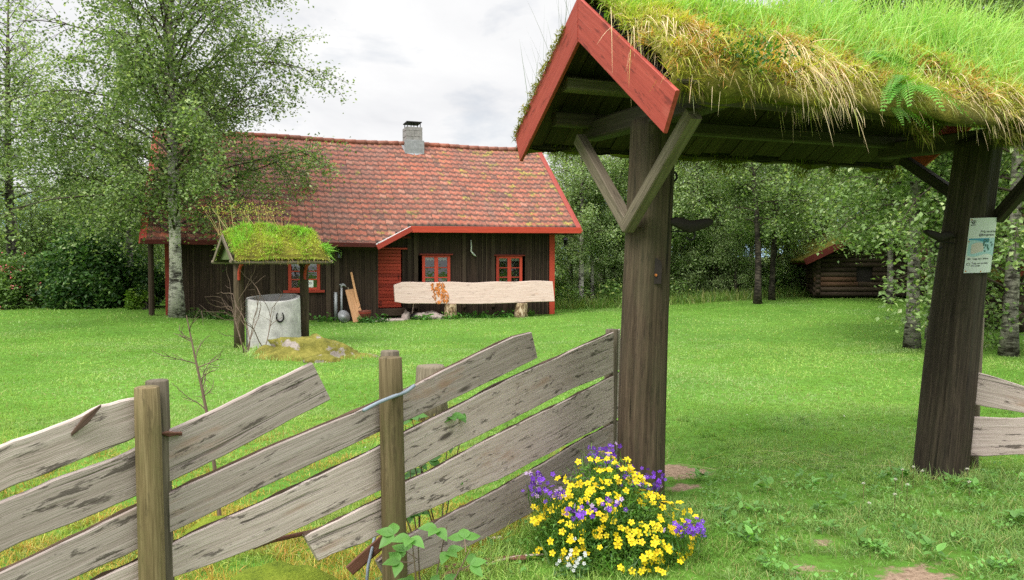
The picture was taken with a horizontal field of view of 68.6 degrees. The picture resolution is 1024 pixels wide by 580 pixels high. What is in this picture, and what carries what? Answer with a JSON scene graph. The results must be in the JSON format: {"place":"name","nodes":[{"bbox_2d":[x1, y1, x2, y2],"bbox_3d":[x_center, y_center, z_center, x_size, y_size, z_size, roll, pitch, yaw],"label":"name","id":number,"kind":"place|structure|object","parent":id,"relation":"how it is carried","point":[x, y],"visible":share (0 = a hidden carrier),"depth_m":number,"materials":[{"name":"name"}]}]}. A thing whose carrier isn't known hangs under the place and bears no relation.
{"place":"outdoors","nodes":[
{"label":"outdoors","id":0,"kind":"place"},
{"bbox_2d":[253,529,311,549],"bbox_3d":[-1.030,1.119,3.380,0.055,0.033,0.325,2,3,39],"label":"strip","id":1,"kind":"object","parent":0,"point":[291,536],"visible":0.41,"depth_m":3.39,"materials":[{"name":"brown wood"}]},
{"bbox_2d":[0,0,1013,209],"label":"sky","id":2,"kind":"structure","parent":0,"point":[455,68],"materials":[{"name":"white"}]},
{"bbox_2d":[0,257,1023,579],"bbox_3d":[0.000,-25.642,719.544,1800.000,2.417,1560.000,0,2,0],"label":"ground","id":3,"kind":"structure","parent":0,"point":[888,569],"depth_m":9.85,"materials":[{"name":"green plant"}]},
{"bbox_2d":[0,173,34,260],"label":"young tree","id":4,"kind":"object","parent":3,"relation":"on","point":[1,240],"visible":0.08,"depth_m":28.21,"materials":[{"name":"green plant"}]},
{"bbox_2d":[0,0,57,190],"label":"birch tree","id":5,"kind":"object","parent":3,"relation":"on","point":[8,66],"visible":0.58,"depth_m":23.84,"materials":[{"name":"green plant"}]},
{"bbox_2d":[0,248,58,309],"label":"rose bush","id":6,"kind":"object","parent":3,"relation":"on","point":[14,293],"visible":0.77,"depth_m":21.75,"materials":[{"name":"green plant"}]},
{"bbox_2d":[0,170,74,258],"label":"young tree","id":7,"kind":"object","parent":3,"relation":"on","point":[29,203],"visible":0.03,"depth_m":35.52,"materials":[{"name":"green plant"}]},
{"bbox_2d":[0,191,76,263],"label":"young tree","id":8,"kind":"object","parent":3,"relation":"on","point":[23,244],"visible":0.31,"depth_m":27.77,"materials":[{"name":"green plant"}]},
{"bbox_2d":[0,0,88,259],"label":"birch tree","id":9,"kind":"object","parent":3,"relation":"on","point":[7,183],"visible":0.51,"depth_m":25.21,"materials":[{"name":"green plant"}]},
{"bbox_2d":[17,177,105,257],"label":"young tree","id":10,"kind":"object","parent":3,"relation":"on","point":[55,236],"visible":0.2,"depth_m":28.22,"materials":[{"name":"green plant"}]},
{"bbox_2d":[31,152,97,244],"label":"birch tree","id":11,"kind":"object","parent":3,"relation":"on","point":[58,187],"visible":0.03,"depth_m":35.56,"materials":[{"name":"green plant"}]},
{"bbox_2d":[16,206,164,308],"bbox_3d":[-12.521,-0.948,22.361,4.272,3.089,2.567,0,2,0],"label":"lilac bush","id":12,"kind":"object","parent":3,"relation":"on","point":[90,278],"visible":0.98,"depth_m":21.81,"materials":[{"name":"green plant"}]},
{"bbox_2d":[47,77,158,270],"bbox_3d":[-13.699,-3.817,27.248,4.648,8.457,4.434,1,2,18],"label":"birch tree","id":13,"kind":"object","parent":3,"relation":"on","point":[129,245],"visible":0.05,"depth_m":26.88,"materials":[{"name":"green plant"}]},
{"bbox_2d":[47,98,159,264],"bbox_3d":[-14.690,-3.465,27.686,4.314,7.704,4.522,1,2,31],"label":"birch tree","id":14,"kind":"object","parent":3,"relation":"on","point":[106,184],"visible":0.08,"depth_m":27.43,"materials":[{"name":"green plant"}]},
{"bbox_2d":[73,181,133,251],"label":"young tree","id":15,"kind":"object","parent":3,"relation":"on","point":[106,217],"visible":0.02,"depth_m":29.53,"materials":[{"name":"green plant"}]},
{"bbox_2d":[123,287,158,309],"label":"young shrub","id":16,"kind":"object","parent":3,"relation":"on","point":[134,300],"visible":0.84,"depth_m":21.34,"materials":[{"name":"green plant"}]},
{"bbox_2d":[118,260,165,306],"bbox_3d":[-10.988,-0.164,22.571,1.705,1.505,1.492,1,2,33],"label":"lilac bush","id":17,"kind":"object","parent":3,"relation":"on","point":[159,284],"visible":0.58,"depth_m":22.28,"materials":[{"name":"green plant"}]},
{"bbox_2d":[119,205,164,273],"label":"young tree","id":18,"kind":"object","parent":3,"relation":"on","point":[145,253],"visible":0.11,"depth_m":28.58,"materials":[{"name":"green plant"}]},
{"bbox_2d":[122,231,164,273],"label":"young tree","id":19,"kind":"object","parent":3,"relation":"on","point":[159,259],"depth_m":33.60,"materials":[{"name":"green plant"}]},
{"bbox_2d":[0,0,356,317],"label":"birch tree","id":20,"kind":"object","parent":3,"relation":"on","point":[188,102],"visible":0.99,"depth_m":18.58,"materials":[{"name":"green plant"}]},
{"bbox_2d":[153,310,222,515],"bbox_3d":[-1.899,0.762,4.672,0.531,1.310,0.313,0,2,0],"label":"sapling","id":21,"kind":"object","parent":3,"relation":"on","point":[205,408],"visible":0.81,"depth_m":4.62,"materials":[{"name":"brown plant"}]},
{"bbox_2d":[183,515,236,558],"bbox_3d":[-1.750,1.511,4.458,0.406,0.318,0.388,0,2,0],"label":"mossy rock","id":22,"kind":"object","parent":3,"relation":"on","point":[204,521],"visible":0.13,"depth_m":4.43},
{"bbox_2d":[199,255,282,352],"bbox_3d":[-4.960,0.251,13.781,1.408,1.915,3.070,0,2,-12],"label":"bare shrub","id":23,"kind":"object","parent":3,"relation":"on","point":[239,319],"visible":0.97,"depth_m":14.19,"materials":[{"name":"brown wood"}]},
{"bbox_2d":[253,345,274,356],"bbox_3d":[-4.430,1.183,13.791,0.679,0.355,0.499,0,2,0],"label":"mossy rock","id":24,"kind":"object","parent":3,"relation":"on","point":[264,348],"visible":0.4,"depth_m":13.67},
{"bbox_2d":[198,196,337,347],"bbox_3d":[-4.853,-0.333,15.138,2.483,3.165,1.715,-2,3,-37],"label":"well","id":25,"kind":"object","parent":3,"relation":"on","point":[241,244],"visible":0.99,"depth_m":14.76,"materials":[{"name":"plant"}]},
{"bbox_2d":[232,561,338,579],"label":"mossy rock","id":26,"kind":"object","parent":3,"relation":"on","point":[278,570],"visible":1,"depth_m":3.61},
{"bbox_2d":[0,329,619,579],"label":"plank fence","id":27,"kind":"object","parent":3,"relation":"on","point":[154,462],"visible":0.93,"depth_m":3.29,"materials":[{"name":"grey wood"}]},
{"bbox_2d":[346,535,381,574],"bbox_3d":[-0.728,1.338,3.801,0.227,0.210,0.015,0,2,0],"label":"bark strip","id":28,"kind":"object","parent":27,"relation":"attached to","point":[357,563],"visible":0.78,"depth_m":3.79,"materials":[{"name":"brown wood"}]},
{"bbox_2d":[365,537,375,579],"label":"cable","id":29,"kind":"object","parent":27,"relation":"hanging from","point":[369,560],"visible":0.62,"depth_m":3.76,"materials":[{"name":"grey metal"}]},
{"bbox_2d":[362,384,415,411],"bbox_3d":[-0.569,0.502,3.499,0.022,0.089,0.327,2,3,38],"label":"cable","id":30,"kind":"object","parent":27,"relation":"hanging from","point":[407,390],"visible":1,"depth_m":3.48,"materials":[{"name":"grey plastic"}]},
{"bbox_2d":[255,333,380,361],"bbox_3d":[-3.614,1.245,13.720,2.635,0.877,1.366,0,2,0],"label":"mossy rock","id":31,"kind":"object","parent":3,"relation":"on","point":[295,348],"visible":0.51,"depth_m":13.36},
{"bbox_2d":[303,354,340,362],"bbox_3d":[-3.319,1.239,13.045,0.732,0.247,0.407,0,2,0],"label":"mossy rock","id":32,"kind":"object","parent":3,"relation":"on","point":[323,358],"visible":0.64,"depth_m":12.92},
{"bbox_2d":[334,283,345,320],"bbox_3d":[-4.941,0.359,21.608,0.358,1.112,0.099,0,2,-8],"label":"standpipe","id":33,"kind":"object","parent":3,"relation":"on","point":[335,302],"visible":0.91,"depth_m":21.56,"materials":[{"name":"grey metal"}]},
{"bbox_2d":[338,310,349,322],"bbox_3d":[-4.775,0.744,21.276,0.189,0.353,0.379,2,3,43],"label":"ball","id":34,"kind":"object","parent":3,"relation":"on","point":[344,316],"visible":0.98,"depth_m":21.26,"materials":[{"name":"grey metal"}]},
{"bbox_2d":[345,289,360,322],"bbox_3d":[-4.525,0.441,21.578,0.295,0.966,0.552,-2,3,-43],"label":"plank","id":35,"kind":"object","parent":3,"relation":"on","point":[352,303],"visible":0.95,"depth_m":21.57,"materials":[{"name":"orange wood"}]},
{"bbox_2d":[350,272,358,305],"bbox_3d":[-4.490,0.192,21.645,0.473,1.418,0.062,2,3,38],"label":"plank","id":36,"kind":"object","parent":3,"relation":"on","point":[354,288],"visible":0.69,"depth_m":21.66,"materials":[{"name":"beige wood"}]},
{"bbox_2d":[139,121,581,320],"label":"wooden house","id":37,"kind":"structure","parent":3,"relation":"on","point":[412,206],"depth_m":23.38,"materials":[{"name":"wood"}]},
{"bbox_2d":[283,264,324,292],"bbox_3d":[-5.919,-0.379,21.348,1.140,0.915,0.138,-1,2,-20],"label":"window","id":38,"kind":"structure","parent":37,"relation":"in","point":[290,290],"depth_m":21.36,"materials":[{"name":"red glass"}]},
{"bbox_2d":[378,250,400,307],"bbox_3d":[-3.712,-0.339,22.758,0.710,1.742,0.077,-1,2,-20],"label":"door","id":39,"kind":"structure","parent":37,"relation":"in","point":[385,271],"depth_m":22.75,"materials":[{"name":"red wood"}]},
{"bbox_2d":[419,254,452,281],"bbox_3d":[-2.353,-0.564,23.286,1.050,1.115,0.171,-1,2,-20],"label":"window","id":40,"kind":"structure","parent":37,"relation":"in","point":[435,257],"depth_m":23.26,"materials":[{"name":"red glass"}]},
{"bbox_2d":[494,255,524,281],"bbox_3d":[-0.089,-0.584,24.097,1.040,1.095,0.148,-1,2,-20],"label":"window","id":41,"kind":"structure","parent":37,"relation":"in","point":[508,258],"depth_m":24.07,"materials":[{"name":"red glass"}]},
{"bbox_2d":[186,307,537,322],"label":"wall weeds","id":42,"kind":"object","parent":3,"relation":"on","point":[189,314],"depth_m":21.45,"materials":[{"name":"green plant"}]},
{"bbox_2d":[358,305,370,320],"bbox_3d":[-4.249,0.667,21.633,0.374,0.494,0.380,0,2,0],"label":"bucket","id":43,"kind":"object","parent":3,"relation":"on","point":[362,313],"visible":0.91,"depth_m":21.49,"materials":[{"name":"red metal"}]},
{"bbox_2d":[373,318,405,321],"bbox_3d":[-3.599,0.908,22.092,0.950,0.120,0.540,-1,2,-20],"label":"stepping stone","id":44,"kind":"object","parent":3,"relation":"on","point":[397,319],"visible":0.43,"depth_m":21.95,"materials":[{"name":"grey stone"}]},
{"bbox_2d":[0,189,781,277],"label":"distant wood","id":45,"kind":"object","parent":3,"relation":"on","point":[765,254],"depth_m":48.45,"materials":[{"name":"green plant"}]},
{"bbox_2d":[401,309,410,319],"bbox_3d":[-3.155,0.780,22.513,0.303,0.424,0.521,0,2,0],"label":"stone","id":46,"kind":"object","parent":3,"relation":"on","point":[406,314],"visible":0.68,"depth_m":22.39,"materials":[{"name":"grey stone"}]},
{"bbox_2d":[29,258,813,309],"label":"undergrowth","id":47,"kind":"object","parent":3,"relation":"on","point":[563,300],"visible":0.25,"depth_m":29.75,"materials":[{"name":"green plant"}]},
{"bbox_2d":[405,455,440,531],"bbox_3d":[-0.581,1.177,4.143,0.409,0.549,0.303,0,2,0],"label":"raspberry plant","id":48,"kind":"object","parent":3,"relation":"on","point":[432,462],"visible":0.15,"depth_m":4.10,"materials":[{"name":"green plant"}]},
{"bbox_2d":[413,364,447,420],"bbox_3d":[-0.896,1.138,8.263,0.433,0.625,0.400,0,2,0],"label":"stump","id":49,"kind":"object","parent":3,"relation":"on","point":[423,371],"visible":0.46,"depth_m":8.12,"materials":[{"name":"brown wood"}]},
{"bbox_2d":[376,522,486,579],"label":"raspberry plant","id":50,"kind":"object","parent":3,"relation":"on","point":[408,542],"visible":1,"depth_m":3.30,"materials":[{"name":"green plant"}]},
{"bbox_2d":[425,310,438,318],"bbox_3d":[-2.474,0.798,22.654,0.711,0.359,0.471,0,2,0],"label":"stone","id":51,"kind":"object","parent":3,"relation":"on","point":[435,315],"visible":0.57,"depth_m":22.55,"materials":[{"name":"grey stone"}]},
{"bbox_2d":[404,412,467,520],"bbox_3d":[-0.490,1.055,4.102,0.494,0.795,0.335,0,2,0],"label":"raspberry plant","id":52,"kind":"object","parent":3,"relation":"on","point":[457,415],"visible":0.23,"depth_m":4.09,"materials":[{"name":"green plant"}]},
{"bbox_2d":[444,304,456,318],"bbox_3d":[-1.863,0.671,22.755,0.411,0.505,0.406,0,2,0],"label":"stump","id":53,"kind":"object","parent":3,"relation":"on","point":[452,308],"visible":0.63,"depth_m":22.58,"materials":[{"name":"brown wood"}]},
{"bbox_2d":[393,281,553,303],"bbox_3d":[-1.082,0.077,23.023,5.089,0.694,0.260,-1,2,-20],"label":"plank bench","id":54,"kind":"object","parent":53,"relation":"on","point":[465,292],"visible":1,"depth_m":22.95,"materials":[{"name":"beige wood"}]},
{"bbox_2d":[439,567,468,578],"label":"bark strip","id":55,"kind":"object","parent":3,"relation":"on","point":[448,572],"visible":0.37,"depth_m":4.03,"materials":[{"name":"brown wood"}]},
{"bbox_2d":[444,555,526,569],"bbox_3d":[-0.148,1.514,4.188,0.469,0.026,0.052,-1,2,-19],"label":"bark strip","id":56,"kind":"object","parent":3,"relation":"on","point":[521,557],"visible":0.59,"depth_m":4.22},
{"bbox_2d":[487,553,544,564],"bbox_3d":[0.022,1.514,4.241,0.367,0.020,0.033,-1,2,-24],"label":"bark strip","id":57,"kind":"object","parent":3,"relation":"on","point":[519,555],"visible":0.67,"depth_m":4.27,"materials":[{"name":"brown wood"}]},
{"bbox_2d":[514,303,527,317],"bbox_3d":[0.281,0.651,23.524,0.452,0.490,0.443,0,2,0],"label":"stump","id":58,"kind":"object","parent":3,"relation":"on","point":[521,310],"visible":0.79,"depth_m":23.36,"materials":[{"name":"beige wood"}]},
{"bbox_2d":[543,153,595,274],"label":"broadleaf tree","id":59,"kind":"object","parent":3,"relation":"on","point":[554,164],"visible":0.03,"depth_m":36.66,"materials":[{"name":"green plant"}]},
{"bbox_2d":[553,537,594,578],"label":"white flowers","id":60,"kind":"object","parent":3,"relation":"on","point":[578,565],"visible":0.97,"depth_m":4.04,"materials":[{"name":"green plant"}]},
{"bbox_2d":[555,204,605,299],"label":"young tree","id":61,"kind":"object","parent":3,"relation":"on","point":[567,269],"visible":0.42,"depth_m":30.16,"materials":[{"name":"green plant"}]},
{"bbox_2d":[543,151,627,303],"bbox_3d":[2.940,-3.285,29.463,4.249,7.972,4.392,-2,3,-37],"label":"birch tree","id":62,"kind":"object","parent":3,"relation":"on","point":[588,211],"visible":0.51,"depth_m":29.11,"materials":[{"name":"green plant"}]},
{"bbox_2d":[555,167,623,299],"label":"birch tree","id":63,"kind":"object","parent":3,"relation":"on","point":[605,217],"visible":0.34,"depth_m":30.02,"materials":[{"name":"green plant"}]},
{"bbox_2d":[564,155,628,298],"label":"alder tree","id":64,"kind":"object","parent":3,"relation":"on","point":[617,165],"visible":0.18,"depth_m":29.96,"materials":[{"name":"green plant"}]},
{"bbox_2d":[577,235,624,297],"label":"young tree","id":65,"kind":"object","parent":3,"relation":"on","point":[602,274],"visible":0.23,"depth_m":31.03,"materials":[{"name":"green plant"}]},
{"bbox_2d":[511,444,713,578],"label":"flower bush","id":66,"kind":"object","parent":3,"relation":"on","point":[629,537],"visible":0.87,"depth_m":4.28,"materials":[{"name":"yellow plant"}]},
{"bbox_2d":[521,470,554,514],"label":"purple flowers","id":67,"kind":"object","parent":66,"relation":"on","point":[537,489],"visible":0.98,"depth_m":4.39,"materials":[{"name":"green plant"}]},
{"bbox_2d":[534,485,565,517],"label":"purple flowers","id":68,"kind":"object","parent":66,"relation":"on","point":[557,502],"visible":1,"depth_m":4.24,"materials":[{"name":"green plant"}]},
{"bbox_2d":[560,500,596,541],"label":"purple flowers","id":69,"kind":"object","parent":66,"relation":"on","point":[580,514],"visible":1,"depth_m":4.02,"materials":[{"name":"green plant"}]},
{"bbox_2d":[580,445,603,478],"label":"purple flowers","id":70,"kind":"object","parent":66,"relation":"on","point":[592,465],"visible":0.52,"depth_m":4.80,"materials":[{"name":"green plant"}]},
{"bbox_2d":[595,442,621,479],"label":"purple flowers","id":71,"kind":"object","parent":66,"relation":"on","point":[610,445],"visible":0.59,"depth_m":4.75,"materials":[{"name":"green plant"}]},
{"bbox_2d":[598,496,627,527],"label":"purple flowers","id":72,"kind":"object","parent":66,"relation":"on","point":[608,507],"visible":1,"depth_m":4.09,"materials":[{"name":"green plant"}]},
{"bbox_2d":[620,464,651,497],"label":"purple flowers","id":73,"kind":"object","parent":66,"relation":"on","point":[633,481],"visible":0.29,"depth_m":4.72,"materials":[{"name":"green plant"}]},
{"bbox_2d":[639,470,666,505],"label":"purple flowers","id":74,"kind":"object","parent":66,"relation":"on","point":[656,487],"visible":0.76,"depth_m":4.77,"materials":[{"name":"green plant"}]},
{"bbox_2d":[663,518,701,549],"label":"purple flowers","id":75,"kind":"object","parent":66,"relation":"on","point":[678,529],"visible":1,"depth_m":4.15,"materials":[{"name":"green plant"}]},
{"bbox_2d":[682,517,714,548],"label":"purple flowers","id":76,"kind":"object","parent":66,"relation":"on","point":[696,533],"visible":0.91,"depth_m":4.18,"materials":[{"name":"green plant"}]},
{"bbox_2d":[595,194,672,289],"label":"young tree","id":77,"kind":"object","parent":3,"relation":"on","point":[618,276],"visible":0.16,"depth_m":30.47,"materials":[{"name":"green plant"}]},
{"bbox_2d":[596,159,719,300],"bbox_3d":[5.831,-2.737,30.896,5.135,7.617,5.650,0,2,0],"label":"young tree","id":78,"kind":"object","parent":3,"relation":"on","point":[677,202],"visible":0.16,"depth_m":30.35,"materials":[{"name":"green plant"}]},
{"bbox_2d":[353,455,1023,579],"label":"lawn weeds","id":79,"kind":"object","parent":3,"relation":"on","point":[926,540],"visible":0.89,"depth_m":4.82,"materials":[{"name":"green plant"}]},
{"bbox_2d":[670,203,719,297],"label":"young tree","id":80,"kind":"object","parent":3,"relation":"on","point":[680,241],"visible":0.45,"depth_m":30.96,"materials":[{"name":"green plant"}]},
{"bbox_2d":[674,160,746,289],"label":"broadleaf tree","id":81,"kind":"object","parent":3,"relation":"on","point":[699,165],"visible":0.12,"depth_m":31.15,"materials":[{"name":"green plant"}]},
{"bbox_2d":[674,189,754,293],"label":"young tree","id":82,"kind":"object","parent":3,"relation":"on","point":[702,273],"visible":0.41,"depth_m":31.49,"materials":[{"name":"green plant"}]},
{"bbox_2d":[672,161,761,292],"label":"young tree","id":83,"kind":"object","parent":3,"relation":"on","point":[706,198],"visible":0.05,"depth_m":32.87,"materials":[{"name":"green plant"}]},
{"bbox_2d":[707,208,767,297],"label":"young tree","id":84,"kind":"object","parent":3,"relation":"on","point":[738,248],"visible":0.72,"depth_m":30.78,"materials":[{"name":"green plant"}]},
{"bbox_2d":[696,162,796,289],"bbox_3d":[10.046,-2.648,32.844,5.085,6.748,4.621,1,2,18],"label":"young tree","id":85,"kind":"object","parent":3,"relation":"on","point":[751,244],"visible":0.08,"depth_m":32.28,"materials":[{"name":"green plant"}]},
{"bbox_2d":[694,160,832,303],"bbox_3d":[9.111,-3.794,27.674,4.733,8.812,5.772,-1,2,-23],"label":"alder tree","id":86,"kind":"object","parent":3,"relation":"on","point":[756,211],"visible":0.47,"depth_m":27.63,"materials":[{"name":"green plant"}]},
{"bbox_2d":[511,0,1023,519],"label":"roofed gateway","id":87,"kind":"object","parent":3,"relation":"on","point":[651,92],"visible":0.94,"depth_m":4.93,"materials":[{"name":"brown wood"}]},
{"bbox_2d":[661,22,821,74],"bbox_3d":[1.239,-1.262,3.993,0.899,0.330,0.324,0,2,0],"label":"leafy weed","id":88,"kind":"object","parent":87,"relation":"on","point":[752,53],"visible":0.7,"depth_m":3.96,"materials":[{"name":"green plant"}]},
{"bbox_2d":[844,47,910,68],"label":"fern","id":89,"kind":"object","parent":87,"relation":"on","point":[878,55],"visible":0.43,"depth_m":4.54,"materials":[{"name":"green plant"}]},
{"bbox_2d":[891,103,938,135],"bbox_3d":[2.241,-0.998,4.259,0.303,0.260,0.214,-1,2,-23],"label":"fern","id":90,"kind":"object","parent":87,"relation":"hanging from","point":[900,112],"visible":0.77,"depth_m":4.24,"materials":[{"name":"green plant"}]},
{"bbox_2d":[880,70,979,127],"bbox_3d":[2.357,-1.086,4.202,0.532,0.326,0.546,1,2,28],"label":"fern","id":91,"kind":"object","parent":87,"relation":"on","point":[903,84],"visible":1,"depth_m":4.21,"materials":[{"name":"green plant"}]},
{"bbox_2d":[964,218,996,272],"bbox_3d":[3.625,-0.344,5.773,0.306,0.429,0.071,-1,2,-17],"label":"information sign","id":92,"kind":"object","parent":87,"relation":"attached to","point":[980,246],"visible":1,"depth_m":5.75,"materials":[{"name":"white paper"}]},
{"bbox_2d":[711,163,836,299],"bbox_3d":[10.417,-3.681,29.455,4.260,8.327,5.195,2,3,44],"label":"alder tree","id":93,"kind":"object","parent":3,"relation":"on","point":[771,293],"visible":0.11,"depth_m":29.41,"materials":[{"name":"green plant"}]},
{"bbox_2d":[745,180,816,290],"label":"young tree","id":94,"kind":"object","parent":3,"relation":"on","point":[781,265],"visible":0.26,"depth_m":32.25,"materials":[{"name":"green plant"}]},
{"bbox_2d":[745,163,837,289],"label":"broadleaf tree","id":95,"kind":"object","parent":3,"relation":"on","point":[787,238],"visible":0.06,"depth_m":32.34,"materials":[{"name":"green plant"}]},
{"bbox_2d":[763,173,839,288],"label":"young tree","id":96,"kind":"object","parent":3,"relation":"on","point":[804,228],"visible":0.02,"depth_m":35.37,"materials":[{"name":"green plant"}]},
{"bbox_2d":[676,440,937,481],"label":"grass","id":97,"kind":"structure","parent":3,"relation":"on","point":[788,461],"depth_m":6.19,"materials":[{"name":"green plant"}]},
{"bbox_2d":[812,173,858,232],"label":"broadleaf tree","id":98,"kind":"object","parent":3,"relation":"on","point":[838,212],"visible":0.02,"depth_m":36.97,"materials":[{"name":"green plant"}]},
{"bbox_2d":[808,167,884,235],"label":"birch tree","id":99,"kind":"object","parent":3,"relation":"on","point":[832,223],"visible":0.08,"depth_m":34.82,"materials":[{"name":"green plant"}]},
{"bbox_2d":[769,226,926,296],"bbox_3d":[14.917,-1.291,32.472,6.046,2.985,5.816,0,2,6],"label":"log cabin","id":100,"kind":"object","parent":3,"relation":"on","point":[828,274],"visible":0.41,"depth_m":30.31,"materials":[{"name":"brown wood"}]},
{"bbox_2d":[818,169,909,303],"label":"birch tree","id":101,"kind":"object","parent":3,"relation":"on","point":[890,293],"visible":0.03,"depth_m":27.39,"materials":[{"name":"green plant"}]},
{"bbox_2d":[769,0,1023,348],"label":"birch tree","id":102,"kind":"object","parent":3,"relation":"on","point":[915,189],"visible":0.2,"depth_m":14.88,"materials":[{"name":"green plant"}]},
{"bbox_2d":[791,0,1016,338],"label":"birch tree","id":103,"kind":"object","parent":3,"relation":"on","point":[832,216],"visible":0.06,"depth_m":16.94,"materials":[{"name":"green plant"}]},
{"bbox_2d":[844,0,1023,356],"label":"birch tree","id":104,"kind":"object","parent":3,"relation":"on","point":[1011,256],"visible":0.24,"depth_m":13.56,"materials":[{"name":"green plant"}]},
{"bbox_2d":[865,153,1022,243],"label":"birch tree","id":105,"kind":"object","parent":3,"relation":"on","point":[905,206],"depth_m":21.23,"materials":[{"name":"green plant"}]},
{"bbox_2d":[906,212,1023,331],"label":"young tree","id":106,"kind":"object","parent":3,"relation":"on","point":[1021,309],"visible":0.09,"depth_m":18.71,"materials":[{"name":"green plant"}]},
{"bbox_2d":[970,318,1023,470],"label":"plank fence","id":107,"kind":"object","parent":3,"relation":"on","point":[994,436],"visible":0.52,"depth_m":5.85,"materials":[{"name":"grey wood"}]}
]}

